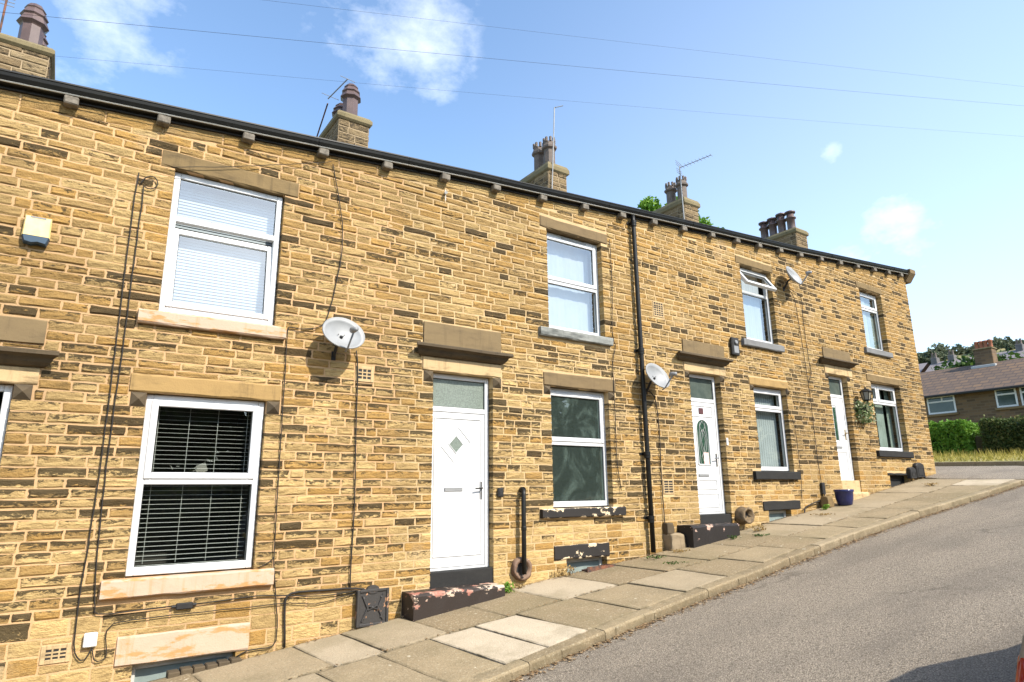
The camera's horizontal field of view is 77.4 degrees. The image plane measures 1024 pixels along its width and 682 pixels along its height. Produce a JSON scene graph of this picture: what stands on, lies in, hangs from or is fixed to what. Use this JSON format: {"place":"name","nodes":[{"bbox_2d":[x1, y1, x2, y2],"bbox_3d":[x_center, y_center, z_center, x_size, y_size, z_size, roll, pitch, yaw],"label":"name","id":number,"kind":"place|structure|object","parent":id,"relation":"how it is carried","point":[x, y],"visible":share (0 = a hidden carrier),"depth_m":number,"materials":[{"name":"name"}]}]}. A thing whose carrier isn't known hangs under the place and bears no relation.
{"place":"outdoors","nodes":[
{"label":"outdoors","id":0,"kind":"place"},
{"bbox_2d":[3,12,1020,105],"bbox_3d":[1.538,-4.144,9.671,24.158,5.113,0.004,5,-15,-24],"label":"overhead wire","id":1,"kind":"object","parent":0,"point":[437,53],"visible":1,"depth_m":8.18,"materials":[{"name":"black"}]},
{"bbox_2d":[0,0,1023,352],"label":"sky","id":2,"kind":"structure","parent":0,"point":[946,206],"materials":[{"name":"blue"}]},
{"bbox_2d":[59,56,1011,135],"bbox_3d":[3.392,-4.193,11.569,19.491,2.600,0.002,4,-14,-19],"label":"overhead wire","id":3,"kind":"object","parent":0,"point":[492,94],"visible":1,"depth_m":10.00,"materials":[{"name":"black"}]},
{"bbox_2d":[148,478,1023,681],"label":"pavement","id":4,"kind":"structure","parent":0,"point":[495,638],"depth_m":6.78,"materials":[{"name":"beige stone"}]},
{"bbox_2d":[0,3,420,681],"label":"terraced house","id":5,"kind":"structure","parent":4,"relation":"on","point":[236,267],"depth_m":6.49,"materials":[{"name":"brown stone"}]},
{"bbox_2d":[0,0,15,32],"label":"tv aerial","id":6,"kind":"object","parent":5,"relation":"attached to","point":[3,14],"visible":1,"depth_m":7.82,"materials":[{"name":"metal"}]},
{"bbox_2d":[0,315,59,462],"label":"door","id":7,"kind":"structure","parent":5,"relation":"in","point":[12,329],"depth_m":5.60,"materials":[{"name":"beige stone"}]},
{"bbox_2d":[21,215,51,247],"bbox_3d":[-4.348,-1.004,5.850,0.210,0.267,0.076,8,-16,-34],"label":"alarm box","id":8,"kind":"object","parent":5,"relation":"attached to","point":[36,230],"visible":1,"depth_m":5.82,"materials":[{"name":"plastic"}]},
{"bbox_2d":[83,632,97,647],"bbox_3d":[-3.631,2.574,5.505,0.100,0.115,0.043,8,-16,-34],"label":"junction box","id":9,"kind":"object","parent":5,"relation":"attached to","point":[89,639],"visible":1,"depth_m":5.49,"materials":[{"name":"white plastic"}]},
{"bbox_2d":[73,172,138,660],"bbox_3d":[-3.699,0.515,5.968,0.154,4.542,0.010,8,-16,-34],"label":"cable","id":10,"kind":"object","parent":5,"relation":"attached to","point":[104,432],"visible":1,"depth_m":5.85,"materials":[{"name":"black plastic"}]},
{"bbox_2d":[94,176,171,614],"bbox_3d":[-3.441,0.385,6.184,0.698,4.191,0.010,8,-16,-34],"label":"cable","id":11,"kind":"object","parent":5,"relation":"attached to","point":[113,418],"visible":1,"depth_m":5.89,"materials":[{"name":"black plastic"}]},
{"bbox_2d":[114,622,249,681],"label":"cellar window","id":12,"kind":"structure","parent":5,"relation":"in","point":[170,654],"depth_m":5.89,"materials":[{"name":"stone"}]},
{"bbox_2d":[171,602,196,609],"bbox_3d":[-3.050,2.465,5.947,0.211,0.058,0.035,8,-16,-34],"label":"cable joint","id":13,"kind":"object","parent":5,"relation":"attached to","point":[184,605],"visible":1,"depth_m":5.93,"materials":[{"name":"grey plastic"}]},
{"bbox_2d":[99,373,280,599],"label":"window","id":14,"kind":"structure","parent":5,"relation":"in","point":[195,499],"depth_m":6.70,"materials":[{"name":"white plastic"}]},
{"bbox_2d":[137,149,298,339],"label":"window","id":15,"kind":"structure","parent":5,"relation":"in","point":[221,260],"depth_m":6.96,"materials":[{"name":"white plastic"}]},
{"bbox_2d":[91,593,355,661],"bbox_3d":[-2.644,2.732,6.177,2.383,0.352,0.008,8,-16,-34],"label":"cable","id":16,"kind":"object","parent":5,"relation":"attached to","point":[202,612],"visible":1,"depth_m":5.99,"materials":[{"name":"black plastic"}]},
{"bbox_2d":[193,161,331,166],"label":"cable","id":17,"kind":"object","parent":5,"relation":"attached to","point":[265,165],"visible":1,"depth_m":7.28,"materials":[{"name":"black plastic"}]},
{"bbox_2d":[197,590,356,603],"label":"cable","id":18,"kind":"object","parent":5,"relation":"attached to","point":[276,595],"visible":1,"depth_m":6.41,"materials":[{"name":"black plastic"}]},
{"bbox_2d":[236,164,342,656],"bbox_3d":[-2.330,0.455,6.960,0.833,5.389,0.010,8,-16,-34],"label":"cable","id":19,"kind":"object","parent":5,"relation":"attached to","point":[281,430],"visible":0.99,"depth_m":6.76,"materials":[{"name":"black plastic"}]},
{"bbox_2d":[283,587,365,647],"bbox_3d":[-1.933,2.849,6.653,0.884,0.524,0.019,8,-16,-34],"label":"cable","id":20,"kind":"object","parent":5,"relation":"attached to","point":[284,613],"visible":1,"depth_m":6.52,"materials":[{"name":"black plastic"}]},
{"bbox_2d":[316,75,353,136],"bbox_3d":[-3.046,-3.776,10.536,0.300,0.498,1.388,11,-18,-40],"label":"tv aerial","id":21,"kind":"object","parent":5,"relation":"attached to","point":[327,103],"visible":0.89,"depth_m":10.64,"materials":[{"name":"metal"}]},
{"bbox_2d":[322,317,364,359],"bbox_3d":[-1.853,-0.061,7.099,0.438,0.467,0.444,-2,-13,5],"label":"satellite dish","id":22,"kind":"object","parent":5,"relation":"attached to","point":[345,333],"visible":1,"depth_m":7.19,"materials":[{"name":"grey metal"}]},
{"bbox_2d":[349,351,357,587],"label":"cable","id":23,"kind":"object","parent":5,"relation":"attached to","point":[355,472],"visible":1,"depth_m":7.12,"materials":[{"name":"black plastic"}]},
{"bbox_2d":[355,585,388,627],"bbox_3d":[-1.516,2.859,6.924,0.365,0.415,0.076,8,-16,-34],"label":"meter cover","id":24,"kind":"object","parent":5,"relation":"attached to","point":[372,606],"visible":0.95,"depth_m":6.90,"materials":[{"name":"black metal"}]},
{"bbox_2d":[502,581,515,592],"bbox_3d":[-0.065,2.987,7.731,0.206,0.149,0.249,-2,-13,6],"label":"weed","id":25,"kind":"object","parent":4,"relation":"on","point":[507,584],"visible":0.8,"depth_m":7.73,"materials":[{"name":"green plant"}]},
{"bbox_2d":[512,583,524,588],"bbox_3d":[0.082,3.044,7.939,0.198,0.075,0.140,8,-16,-34],"label":"weed","id":26,"kind":"object","parent":4,"relation":"on","point":[519,586],"visible":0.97,"depth_m":7.92,"materials":[{"name":"plant"}]},
{"bbox_2d":[554,565,578,576],"bbox_3d":[0.700,3.033,8.407,0.355,0.146,0.249,4,-14,-21],"label":"weed","id":27,"kind":"object","parent":4,"relation":"on","point":[566,570],"visible":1,"depth_m":8.39,"materials":[{"name":"plant"}]},
{"bbox_2d":[241,474,1023,681],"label":"leaf litter","id":28,"kind":"object","parent":4,"relation":"on","point":[653,621],"visible":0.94,"depth_m":7.47,"materials":[{"name":"brown plant"}]},
{"bbox_2d":[646,555,666,558],"bbox_3d":[2.045,3.084,9.136,0.404,0.058,0.249,8,-16,-34],"label":"weed","id":29,"kind":"object","parent":4,"relation":"on","point":[657,556],"visible":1,"depth_m":9.07,"materials":[{"name":"green plant"}]},
{"bbox_2d":[663,561,684,564],"bbox_3d":[2.174,3.003,8.655,0.390,0.048,0.258,8,-16,-34],"label":"weed","id":30,"kind":"object","parent":4,"relation":"on","point":[673,562],"visible":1,"depth_m":8.64,"materials":[{"name":"green plant"}]},
{"bbox_2d":[663,532,685,550],"bbox_3d":[2.456,3.046,9.680,0.345,0.275,0.196,8,-16,-34],"label":"boulder","id":31,"kind":"object","parent":4,"relation":"on","point":[674,540],"visible":0.83,"depth_m":9.60,"materials":[{"name":"beige stone"}]},
{"bbox_2d":[663,522,674,534],"bbox_3d":[2.374,2.848,9.702,0.164,0.183,0.104,8,-16,-34],"label":"boulder","id":32,"kind":"object","parent":31,"relation":"on","point":[668,527],"visible":0.9,"depth_m":9.66,"materials":[{"name":"brown stone"}]},
{"bbox_2d":[672,548,689,552],"bbox_3d":[2.510,3.083,9.395,0.398,0.062,0.302,2,-14,-12],"label":"weed","id":33,"kind":"object","parent":4,"relation":"on","point":[679,550],"visible":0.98,"depth_m":9.39,"materials":[{"name":"plant"}]},
{"bbox_2d":[741,524,765,530],"bbox_3d":[4.008,3.055,10.444,0.537,0.115,0.298,8,-16,-34],"label":"weed","id":34,"kind":"object","parent":4,"relation":"on","point":[760,527],"visible":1,"depth_m":10.42,"materials":[{"name":"plant"}]},
{"bbox_2d":[822,504,829,509],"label":"weed","id":35,"kind":"object","parent":4,"relation":"on","point":[826,507],"visible":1,"depth_m":11.85,"materials":[{"name":"green plant"}]},
{"bbox_2d":[820,496,833,507],"bbox_3d":[5.968,3.047,12.108,0.227,0.224,0.159,8,-16,-34],"label":"boulder","id":36,"kind":"object","parent":4,"relation":"on","point":[827,500],"visible":0.85,"depth_m":12.06,"materials":[{"name":"stone"}]},
{"bbox_2d":[833,489,853,504],"bbox_3d":[6.333,2.978,12.184,0.356,0.295,0.356,8,-16,-34],"label":"plant pot","id":37,"kind":"object","parent":4,"relation":"on","point":[844,496],"visible":0.98,"depth_m":12.06,"materials":[{"name":"blue ceramic"}]},
{"bbox_2d":[267,0,1014,85],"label":"overhead wire","id":38,"kind":"object","parent":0,"point":[601,39],"visible":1,"depth_m":9.41,"materials":[{"name":"black"}]},
{"bbox_2d":[511,485,1023,681],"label":"road","id":39,"kind":"structure","parent":0,"point":[939,597],"depth_m":5.83,"materials":[{"name":"grey asphalt"}]},
{"bbox_2d":[461,480,1023,681],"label":"kerb","id":40,"kind":"structure","parent":39,"relation":"on","point":[514,670],"depth_m":7.13,"materials":[{"name":"beige stone"}]},
{"bbox_2d":[1015,635,1023,681],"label":"parked car","id":41,"kind":"object","parent":39,"relation":"on","point":[1019,677],"visible":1,"depth_m":2.53,"materials":[{"name":"red metal"}]},
{"bbox_2d":[925,466,1023,478],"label":"side road","id":42,"kind":"structure","parent":0,"point":[983,472],"depth_m":15.29,"materials":[{"name":"grey asphalt"}]},
{"bbox_2d":[934,461,1023,465],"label":"verge kerb","id":43,"kind":"structure","parent":42,"relation":"on","point":[1004,463],"depth_m":18.72,"materials":[{"name":"grey concrete"}]},
{"bbox_2d":[940,348,1015,361],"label":"ground","id":44,"kind":"structure","parent":0,"point":[998,350],"depth_m":125.92,"materials":[{"name":"green plant"}]},
{"bbox_2d":[382,136,662,621],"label":"terraced house","id":45,"kind":"structure","parent":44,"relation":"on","point":[509,319],"depth_m":8.65,"materials":[{"name":"brown stone"}]},
{"bbox_2d":[401,321,513,621],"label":"door","id":46,"kind":"structure","parent":45,"relation":"in","point":[461,576],"depth_m":8.00,"materials":[{"name":"white plastic"}]},
{"bbox_2d":[497,488,503,496],"bbox_3d":[-0.145,1.931,8.151,0.083,0.117,0.046,8,-16,-34],"label":"key safe","id":47,"kind":"object","parent":45,"relation":"attached to","point":[500,492],"visible":1,"depth_m":8.13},
{"bbox_2d":[511,557,531,580],"bbox_3d":[0.118,2.890,8.110,0.302,0.295,0.111,8,-16,-34],"label":"clay drain","id":48,"kind":"object","parent":45,"relation":"attached to","point":[516,570],"visible":0.84,"depth_m":8.07,"materials":[{"name":"brown ceramic"}]},
{"bbox_2d":[519,487,526,574],"bbox_3d":[0.138,2.421,8.203,0.100,1.072,0.156,8,-16,-34],"label":"waste pipe","id":49,"kind":"object","parent":45,"relation":"attached to","point":[522,490],"visible":1,"depth_m":8.15,"materials":[{"name":"black paint"}]},
{"bbox_2d":[551,105,562,188],"bbox_3d":[0.884,-3.748,12.735,0.338,2.150,0.069,3,-14,-14],"label":"tv aerial","id":50,"kind":"object","parent":45,"relation":"attached to","point":[553,144],"visible":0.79,"depth_m":12.75,"materials":[{"name":"grey metal"}]},
{"bbox_2d":[538,215,612,346],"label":"window","id":51,"kind":"structure","parent":45,"relation":"in","point":[573,295],"depth_m":9.89,"materials":[{"name":"white plastic"}]},
{"bbox_2d":[540,372,625,517],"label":"window","id":52,"kind":"structure","parent":45,"relation":"in","point":[579,459],"depth_m":9.72,"materials":[{"name":"white plastic"}]},
{"bbox_2d":[554,542,615,573],"bbox_3d":[0.970,3.221,8.659,0.980,0.906,0.320,8,-16,-34],"label":"cellar window","id":53,"kind":"structure","parent":45,"relation":"in","point":[587,557],"depth_m":8.77,"materials":[{"name":"black paint"}]},
{"bbox_2d":[609,239,621,489],"bbox_3d":[1.560,0.275,9.781,0.097,3.918,0.010,8,-16,-34],"label":"cable","id":54,"kind":"object","parent":45,"relation":"attached to","point":[613,374],"visible":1,"depth_m":9.68,"materials":[{"name":"black plastic"}]},
{"bbox_2d":[626,214,655,552],"bbox_3d":[2.030,0.503,10.008,0.170,5.353,0.128,8,-16,-34],"label":"downpipe","id":55,"kind":"object","parent":45,"relation":"attached to","point":[640,351],"visible":1,"depth_m":9.92,"materials":[{"name":"black paint"}]},
{"bbox_2d":[645,363,676,394],"bbox_3d":[2.299,0.560,9.910,0.465,0.479,0.459,-2,-13,6],"label":"satellite dish","id":56,"kind":"object","parent":45,"relation":"attached to","point":[657,375],"visible":0.98,"depth_m":10.03,"materials":[{"name":"grey metal"}]},
{"bbox_2d":[637,195,677,211],"bbox_3d":[5.968,-0.246,24.533,2.510,11.272,2.614,-6,-14,21],"label":"tree","id":57,"kind":"object","parent":44,"relation":"on","point":[647,203],"visible":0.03,"depth_m":24.91,"materials":[{"name":"green plant"}]},
{"bbox_2d":[698,210,724,228],"bbox_3d":[8.117,-0.073,26.297,3.102,11.299,2.455,8,-16,-34],"label":"tree","id":58,"kind":"object","parent":44,"relation":"on","point":[703,220],"visible":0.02,"depth_m":27.24,"materials":[{"name":"green plant"}]},
{"bbox_2d":[632,175,804,550],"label":"terraced house","id":59,"kind":"structure","parent":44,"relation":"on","point":[709,291],"depth_m":11.18,"materials":[{"name":"brown stone"}]},
{"bbox_2d":[648,391,664,522],"bbox_3d":[2.238,1.889,9.869,0.228,2.249,0.014,8,-16,-34],"label":"cable","id":60,"kind":"object","parent":59,"relation":"attached to","point":[660,455],"visible":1,"depth_m":9.94,"materials":[{"name":"black plastic"}]},
{"bbox_2d":[675,154,711,218],"bbox_3d":[4.234,-3.338,14.603,0.813,1.935,0.280,-12,-17,39],"label":"tv aerial","id":61,"kind":"object","parent":59,"relation":"attached to","point":[680,173],"visible":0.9,"depth_m":14.88,"materials":[{"name":"grey metal"}]},
{"bbox_2d":[677,339,739,547],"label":"door","id":62,"kind":"structure","parent":59,"relation":"in","point":[715,525],"depth_m":10.80,"materials":[{"name":"white plastic"}]},
{"bbox_2d":[730,337,739,355],"bbox_3d":[4.039,0.098,11.560,0.210,0.330,0.080,8,-16,-34],"label":"bulkhead lamp","id":63,"kind":"object","parent":59,"relation":"attached to","point":[734,346],"visible":1,"depth_m":11.53,"materials":[{"name":"grey plastic"}]},
{"bbox_2d":[735,506,754,524],"bbox_3d":[3.898,2.931,10.737,0.320,0.298,0.206,8,-16,-34],"label":"clay drain","id":64,"kind":"object","parent":59,"relation":"attached to","point":[744,515],"visible":1,"depth_m":10.69,"materials":[{"name":"brown ceramic"}]},
{"bbox_2d":[735,255,784,352],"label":"window","id":65,"kind":"structure","parent":59,"relation":"in","point":[755,285],"depth_m":12.53,"materials":[{"name":"white plastic"}]},
{"bbox_2d":[748,377,800,479],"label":"window","id":66,"kind":"structure","parent":59,"relation":"in","point":[774,463],"depth_m":12.08,"materials":[{"name":"white plastic"}]},
{"bbox_2d":[763,500,800,520],"bbox_3d":[4.825,3.329,11.477,1.120,0.906,0.173,8,-16,-34],"label":"cellar window","id":67,"kind":"structure","parent":59,"relation":"in","point":[779,508],"depth_m":11.52,"materials":[{"name":"grey stone"}]},
{"bbox_2d":[787,403,801,489],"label":"cable","id":68,"kind":"object","parent":59,"relation":"attached to","point":[797,446],"visible":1,"depth_m":12.10,"materials":[{"name":"black plastic"}]},
{"bbox_2d":[758,210,935,511],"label":"terraced house","id":69,"kind":"structure","parent":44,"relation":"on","point":[857,325],"depth_m":13.88,"materials":[{"name":"brown stone"}]},
{"bbox_2d":[783,266,811,290],"bbox_3d":[5.693,-1.290,12.788,0.466,0.479,0.458,-2,-13,5],"label":"satellite dish","id":70,"kind":"object","parent":69,"relation":"attached to","point":[793,275],"visible":1,"depth_m":12.90,"materials":[{"name":"grey metal"}]},
{"bbox_2d":[790,289,810,379],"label":"cable","id":71,"kind":"object","parent":69,"relation":"attached to","point":[804,331],"visible":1,"depth_m":13.05,"materials":[{"name":"black plastic"}]},
{"bbox_2d":[789,290,821,482],"bbox_3d":[5.801,0.888,12.659,0.345,3.936,0.010,8,-16,-34],"label":"cable","id":72,"kind":"object","parent":69,"relation":"attached to","point":[808,386],"visible":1,"depth_m":12.72,"materials":[{"name":"black plastic"}]},
{"bbox_2d":[804,492,825,512],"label":"cable","id":73,"kind":"object","parent":69,"relation":"attached to","point":[812,503],"visible":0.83,"depth_m":11.94,"materials":[{"name":"black plastic"}]},
{"bbox_2d":[820,482,825,493],"bbox_3d":[5.984,2.835,12.301,0.100,0.220,0.048,8,-16,-34],"label":"plug box","id":74,"kind":"object","parent":69,"relation":"attached to","point":[822,486],"visible":1,"depth_m":12.28,"materials":[{"name":"black plastic"}]},
{"bbox_2d":[819,347,869,499],"bbox_3d":[6.826,1.728,13.240,1.380,3.200,0.367,8,-16,-34],"label":"door","id":75,"kind":"structure","parent":69,"relation":"in","point":[833,357],"depth_m":13.39,"materials":[{"name":"white plastic"}]},
{"bbox_2d":[857,387,871,409],"bbox_3d":[7.537,1.226,13.634,0.238,0.490,0.319,2,-14,-11],"label":"wall lantern","id":76,"kind":"object","parent":69,"relation":"attached to","point":[865,393],"depth_m":13.56,"materials":[{"name":"black paint"}]},
{"bbox_2d":[853,400,876,423],"bbox_3d":[7.510,1.471,13.605,0.793,0.571,0.248,8,-16,-34],"label":"hanging basket","id":77,"kind":"object","parent":69,"relation":"hanging from","point":[865,410],"visible":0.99,"depth_m":13.55,"materials":[{"name":"green plant"}]},
{"bbox_2d":[855,281,893,357],"bbox_3d":[8.356,-0.479,14.953,1.220,1.725,0.294,8,-16,-34],"label":"window","id":78,"kind":"structure","parent":69,"relation":"in","point":[869,312],"depth_m":15.17,"materials":[{"name":"white plastic"}]},
{"bbox_2d":[866,374,913,457],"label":"window","id":79,"kind":"structure","parent":69,"relation":"in","point":[888,427],"depth_m":14.81,"materials":[{"name":"white plastic"}]},
{"bbox_2d":[887,473,906,486],"bbox_3d":[8.542,3.387,14.116,1.020,0.925,0.172,8,-16,-34],"label":"cellar window","id":80,"kind":"structure","parent":69,"relation":"in","point":[896,479],"depth_m":14.25,"materials":[{"name":"black"}]},
{"bbox_2d":[906,467,916,478],"bbox_3d":[9.000,2.969,14.393,0.260,0.255,0.096,8,-16,-34],"label":"meter box","id":81,"kind":"object","parent":69,"relation":"attached to","point":[911,472],"visible":1,"depth_m":14.34,"materials":[{"name":"black paint"}]},
{"bbox_2d":[912,463,924,477],"bbox_3d":[9.308,2.954,14.617,0.370,0.340,0.096,8,-16,-34],"label":"meter box","id":82,"kind":"object","parent":69,"relation":"attached to","point":[920,470],"visible":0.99,"depth_m":14.56,"materials":[{"name":"black paint"}]},
{"bbox_2d":[919,363,929,372],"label":"hill terrace","id":83,"kind":"structure","parent":44,"relation":"on","point":[923,367],"depth_m":55.89,"materials":[{"name":"grey stone"}]},
{"bbox_2d":[928,418,981,455],"bbox_3d":[15.619,3.745,23.790,1.489,1.707,2.951,8,-16,-34],"label":"hedge","id":84,"kind":"object","parent":44,"relation":"on","point":[955,435],"visible":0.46,"depth_m":22.77,"materials":[{"name":"green plant"}]},
{"bbox_2d":[917,336,1023,364],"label":"hilltop wood","id":85,"kind":"object","parent":44,"relation":"on","point":[941,350],"visible":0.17,"depth_m":130.88,"materials":[{"name":"green plant"}]},
{"bbox_2d":[920,339,1023,433],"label":"house","id":86,"kind":"structure","parent":44,"relation":"on","point":[988,384],"depth_m":33.43,"materials":[{"name":"brown stone"}]},
{"bbox_2d":[926,395,958,416],"bbox_3d":[22.756,3.441,33.880,0.154,1.050,1.500,8,-16,-34],"label":"window","id":87,"kind":"structure","parent":86,"relation":"in","point":[943,405],"depth_m":33.86,"materials":[{"name":"white plastic"}]},
{"bbox_2d":[994,388,1019,410],"bbox_3d":[24.410,2.848,31.566,0.153,1.060,1.050,8,-16,-34],"label":"window","id":88,"kind":"structure","parent":86,"relation":"in","point":[1006,399],"depth_m":31.55,"materials":[{"name":"white plastic"}]},
{"bbox_2d":[1019,387,1023,407],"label":"window","id":89,"kind":"structure","parent":86,"relation":"in","point":[1021,389],"depth_m":31.05,"materials":[{"name":"white plastic"}]},
{"bbox_2d":[925,338,1023,371],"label":"hill terrace","id":90,"kind":"structure","parent":44,"relation":"on","point":[935,360],"depth_m":52.97,"materials":[{"name":"grey stone"}]},
{"bbox_2d":[931,349,1023,370],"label":"bush","id":91,"kind":"object","parent":44,"relation":"on","point":[964,359],"visible":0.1,"depth_m":48.28,"materials":[{"name":"green plant"}]},
{"bbox_2d":[975,436,982,454],"bbox_3d":[16.668,3.881,22.510,0.200,1.050,0.460,8,-16,-34],"label":"gate post","id":92,"kind":"object","parent":44,"relation":"on","point":[978,441],"visible":0.22,"depth_m":22.61,"materials":[{"name":"stone"}]},
{"bbox_2d":[978,413,1023,454],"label":"hedge","id":93,"kind":"object","parent":44,"relation":"on","point":[999,434],"visible":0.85,"depth_m":21.56,"materials":[{"name":"green plant"}]},
{"bbox_2d":[933,448,1023,461],"bbox_3d":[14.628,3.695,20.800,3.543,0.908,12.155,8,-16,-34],"label":"verge grass","id":94,"kind":"structure","parent":0,"point":[991,456],"depth_m":20.39,"materials":[{"name":"plant"}]}
]}

